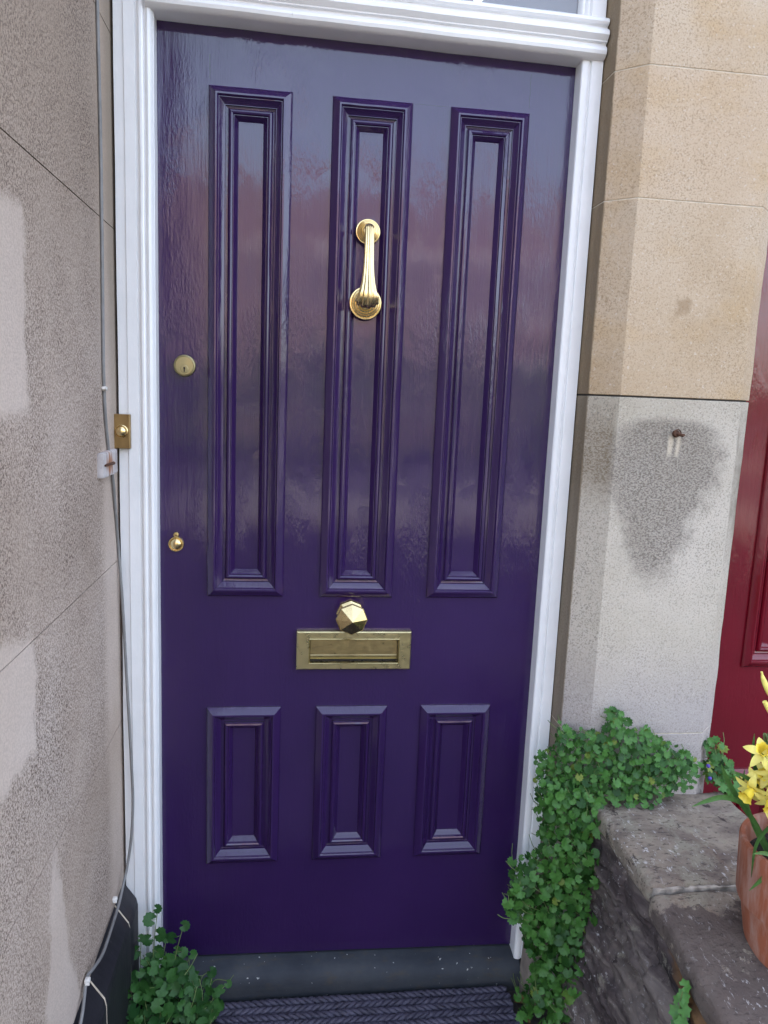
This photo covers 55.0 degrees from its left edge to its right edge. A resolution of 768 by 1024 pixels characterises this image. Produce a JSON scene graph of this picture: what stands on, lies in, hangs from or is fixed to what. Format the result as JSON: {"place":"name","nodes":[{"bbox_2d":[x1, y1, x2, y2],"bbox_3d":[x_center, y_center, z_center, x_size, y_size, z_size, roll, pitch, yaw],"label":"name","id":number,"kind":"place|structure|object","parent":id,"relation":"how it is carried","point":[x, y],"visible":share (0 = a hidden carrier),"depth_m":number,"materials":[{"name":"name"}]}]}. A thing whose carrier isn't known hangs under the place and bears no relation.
{"place":"outdoors","nodes":[
{"label":"outdoors","id":0,"kind":"place"},
{"bbox_2d":[147,958,566,1023],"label":"ground","id":1,"kind":"structure","parent":0,"point":[534,1020],"depth_m":1.86,"materials":[{"name":"grey stone"}]},
{"bbox_2d":[0,0,125,1023],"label":"side wall","id":2,"kind":"structure","parent":1,"relation":"on","point":[62,832],"depth_m":1.21,"materials":[{"name":"grey roughcast cement render"}]},
{"bbox_2d":[79,0,133,1023],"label":"cable","id":3,"kind":"object","parent":2,"relation":"attached to","point":[112,476],"visible":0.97,"depth_m":1.48,"materials":[{"name":"plastic"}]},
{"bbox_2d":[84,977,90,985],"bbox_3d":[-0.572,0.905,1.422,0.011,0.009,0.018,1,9,-7],"label":"cable clip","id":4,"kind":"object","parent":3,"relation":"attached to","point":[87,981],"visible":1,"depth_m":1.42,"materials":[{"name":"white plastic"}]},
{"bbox_2d":[97,449,117,477],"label":"wood block","id":5,"kind":"structure","parent":2,"relation":"attached to","point":[106,463],"depth_m":1.47,"materials":[{"name":"wood"}]},
{"bbox_2d":[112,896,117,902],"bbox_3d":[-0.605,0.872,1.657,0.011,0.009,0.018,1,9,-7],"label":"cable clip","id":6,"kind":"object","parent":2,"relation":"attached to","point":[114,899],"visible":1,"depth_m":1.65,"materials":[{"name":"white plastic"}]},
{"bbox_2d":[73,885,138,1023],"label":"plinth","id":7,"kind":"structure","parent":1,"relation":"on","point":[107,999],"depth_m":1.59,"materials":[{"name":"black paint"}]},
{"bbox_2d":[126,904,233,1023],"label":"bellflower","id":8,"kind":"object","parent":1,"relation":"on","point":[153,991],"visible":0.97,"depth_m":1.71,"materials":[{"name":"green plant"}]},
{"bbox_2d":[140,944,519,1008],"bbox_3d":[-0.127,1.183,1.907,0.958,0.101,0.101,1,9,-7],"label":"doorstep","id":9,"kind":"object","parent":1,"relation":"on","point":[275,975],"visible":0.69,"depth_m":1.88,"materials":[{"name":"stone"}]},
{"bbox_2d":[216,985,519,1023],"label":"doormat","id":10,"kind":"object","parent":1,"relation":"on","point":[483,1005],"visible":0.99,"depth_m":1.81,"materials":[{"name":"grey fabric"}]},
{"bbox_2d":[519,0,767,1011],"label":"stone pier","id":11,"kind":"structure","parent":1,"relation":"on","point":[677,246],"depth_m":1.62,"materials":[{"name":"beige stone"}]},
{"bbox_2d":[672,429,684,436],"bbox_3d":[0.649,-0.173,1.625,0.021,0.019,0.023,1,9,-7],"label":"wall hook","id":12,"kind":"object","parent":11,"relation":"attached to","point":[676,433],"depth_m":1.62,"materials":[{"name":"metal"}]},
{"bbox_2d":[559,792,767,1023],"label":"dividing wall","id":13,"kind":"structure","parent":1,"relation":"on","point":[665,904],"depth_m":1.50,"materials":[{"name":"stone"}]},
{"bbox_2d":[497,706,703,1023],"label":"bellflower","id":14,"kind":"object","parent":13,"relation":"on","point":[581,792],"visible":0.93,"depth_m":1.72,"materials":[{"name":"green plant"}]},
{"bbox_2d":[668,978,691,1023],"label":"bellflower","id":15,"kind":"object","parent":13,"relation":"on","point":[683,1009],"visible":1,"depth_m":1.27,"materials":[{"name":"green plant"}]},
{"bbox_2d":[700,733,740,801],"bbox_3d":[0.826,0.636,1.803,0.132,0.189,0.082,1,9,-7],"label":"bellflower","id":16,"kind":"object","parent":13,"relation":"on","point":[714,762],"visible":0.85,"depth_m":1.79,"materials":[{"name":"green plant"}]},
{"bbox_2d":[736,812,767,967],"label":"flower pot","id":17,"kind":"object","parent":13,"relation":"on","point":[754,905],"visible":0.88,"depth_m":1.30,"materials":[{"name":"ceramic"}]},
{"bbox_2d":[692,671,767,890],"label":"daffodil","id":18,"kind":"object","parent":17,"relation":"in","point":[755,778],"visible":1,"depth_m":1.28,"materials":[{"name":"yellow plant"}]},
{"bbox_3d":[-0.389,-2.916,5.285,15.000,7.090,8.020,1,9,-7],"label":"terrace facade","id":19,"kind":"object","parent":1,"relation":"on","visible":0},
{"bbox_2d":[113,0,609,981],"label":"door frame","id":20,"kind":"object","parent":19,"relation":"attached to","point":[565,32],"visible":0.89,"depth_m":1.60,"materials":[{"name":"white paint"}]},
{"bbox_2d":[114,414,130,448],"bbox_3d":[-0.562,-0.173,1.583,0.034,0.074,0.025,1,9,-7],"label":"doorbell","id":21,"kind":"object","parent":20,"relation":"attached to","point":[122,431],"visible":1,"depth_m":1.58,"materials":[{"name":"gold metal"}]},
{"bbox_2d":[157,20,575,955],"bbox_3d":[-0.064,0.067,1.727,0.924,2.183,0.120,1,9,-7],"label":"front door","id":22,"kind":"structure","parent":20,"relation":"attached to","point":[359,262],"depth_m":1.72,"materials":[{"name":"purple paint"}]},
{"bbox_2d":[206,706,280,863],"bbox_3d":[-0.344,0.669,1.805,0.175,0.408,0.031,1,9,-7],"label":"door panel","id":23,"kind":"structure","parent":22,"relation":"in","point":[243,761],"depth_m":1.81,"materials":[{"name":"purple paint"}]},
{"bbox_2d":[207,85,292,596],"bbox_3d":[-0.302,-0.348,1.643,0.176,1.104,0.031,1,9,-7],"label":"door panel","id":24,"kind":"structure","parent":22,"relation":"in","point":[250,136],"depth_m":1.64,"materials":[{"name":"purple paint"}]},
{"bbox_2d":[312,705,386,859],"bbox_3d":[-0.087,0.675,1.837,0.174,0.408,0.031,1,9,-7],"label":"door panel","id":25,"kind":"structure","parent":22,"relation":"in","point":[350,740],"depth_m":1.84,"materials":[{"name":"purple paint"}]},
{"bbox_2d":[319,96,412,596],"bbox_3d":[-0.045,-0.342,1.675,0.175,1.104,0.031,1,9,-7],"label":"door panel","id":26,"kind":"structure","parent":22,"relation":"in","point":[371,146],"depth_m":1.67,"materials":[{"name":"purple paint"}]},
{"bbox_2d":[157,20,575,955],"bbox_3d":[-0.069,0.061,1.763,0.924,2.183,0.045,1,9,-7],"label":"door leaf","id":27,"kind":"structure","parent":22,"relation":"in","point":[217,651],"depth_m":1.74,"materials":[{"name":"purple paint"}]},
{"bbox_2d":[413,704,489,855],"bbox_3d":[0.170,0.680,1.868,0.176,0.408,0.030,1,9,-7],"label":"door panel","id":28,"kind":"structure","parent":22,"relation":"in","point":[451,765],"depth_m":1.87,"materials":[{"name":"purple paint"}]},
{"bbox_2d":[426,107,529,597],"bbox_3d":[0.211,-0.337,1.707,0.176,1.104,0.031,1,9,-7],"label":"door panel","id":29,"kind":"structure","parent":22,"relation":"in","point":[487,158],"depth_m":1.70,"materials":[{"name":"purple paint"}]},
{"bbox_3d":[1.381,-0.213,1.844,1.095,2.980,0.110,1,9,-7],"label":"door surround","id":30,"kind":"object","parent":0,"visible":0},
{"bbox_2d":[703,244,767,815],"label":"front door","id":31,"kind":"structure","parent":30,"relation":"attached to","point":[739,716],"depth_m":1.88,"materials":[{"name":"red paint"}]},
{"bbox_2d":[703,244,767,792],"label":"door leaf","id":32,"kind":"structure","parent":31,"relation":"in","point":[739,712],"depth_m":1.88,"materials":[{"name":"red paint"}]},
{"bbox_2d":[731,768,766,815],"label":"door panel","id":33,"kind":"structure","parent":31,"relation":"in","point":[754,808],"depth_m":2.00,"materials":[{"name":"red paint"}]},
{"bbox_2d":[740,444,767,666],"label":"door panel","id":34,"kind":"structure","parent":31,"relation":"in","point":[755,643],"depth_m":1.88,"materials":[{"name":"red paint"}]}
]}

